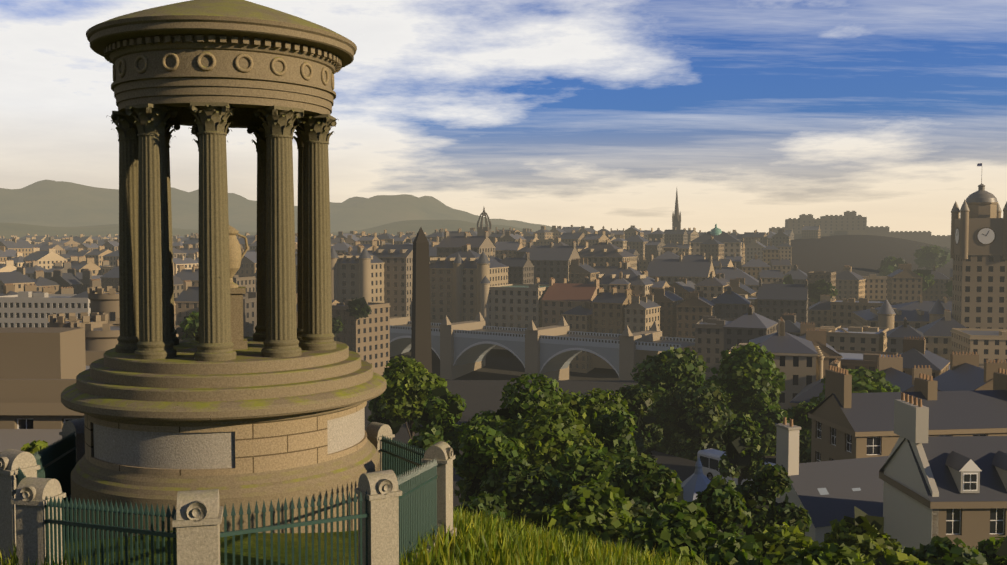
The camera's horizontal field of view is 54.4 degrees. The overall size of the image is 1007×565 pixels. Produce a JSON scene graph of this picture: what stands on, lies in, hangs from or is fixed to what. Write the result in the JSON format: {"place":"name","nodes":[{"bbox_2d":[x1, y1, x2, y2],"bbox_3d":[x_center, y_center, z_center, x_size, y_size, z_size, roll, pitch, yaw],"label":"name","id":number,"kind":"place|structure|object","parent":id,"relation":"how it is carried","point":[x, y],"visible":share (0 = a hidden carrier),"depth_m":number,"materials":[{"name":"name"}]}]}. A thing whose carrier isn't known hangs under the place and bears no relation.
{"place":"outdoors","nodes":[
{"label":"outdoors","id":0,"kind":"place"},
{"bbox_2d":[0,180,952,564],"bbox_3d":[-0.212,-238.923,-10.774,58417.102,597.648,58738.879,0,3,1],"label":"ground","id":1,"kind":"structure","parent":0,"point":[54,208],"depth_m":4060.35,"materials":[{"name":"green plant"}]},
{"bbox_2d":[61,0,386,539],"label":"monument","id":2,"kind":"object","parent":1,"relation":"on","point":[272,408],"visible":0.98,"depth_m":16.36,"materials":[{"name":"stone"}]},
{"bbox_2d":[0,418,456,564],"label":"stone fence","id":3,"kind":"object","parent":1,"relation":"on","point":[197,520],"visible":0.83,"depth_m":12.85,"materials":[{"name":"grey stone"}]},
{"bbox_2d":[17,432,437,564],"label":"fence railings","id":4,"kind":"object","parent":3,"relation":"attached to","point":[417,481],"visible":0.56,"depth_m":12.31,"materials":[{"name":"metal"}]},
{"bbox_2d":[0,503,734,564],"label":"grass","id":5,"kind":"structure","parent":1,"relation":"on","point":[505,543],"depth_m":16.51,"materials":[{"name":"green plant"}]},
{"bbox_2d":[0,163,1006,549],"bbox_3d":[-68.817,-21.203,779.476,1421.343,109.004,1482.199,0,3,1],"label":"city buildings","id":6,"kind":"structure","parent":1,"relation":"on","point":[918,459],"depth_m":382.45,"materials":[{"name":"stone"}]},
{"bbox_2d":[21,245,1006,564],"bbox_3d":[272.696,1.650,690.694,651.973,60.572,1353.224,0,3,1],"label":"trees","id":7,"kind":"object","parent":1,"relation":"on","point":[547,455],"depth_m":66.93,"materials":[{"name":"green plant"}]},
{"bbox_2d":[651,451,749,491],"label":"road slab","id":8,"kind":"structure","parent":1,"relation":"on","point":[683,468],"depth_m":119.64,"materials":[{"name":"asphalt"}]},
{"bbox_2d":[0,0,1006,235],"label":"sky","id":9,"kind":"structure","parent":0,"point":[759,115],"materials":[{"name":"blue"}]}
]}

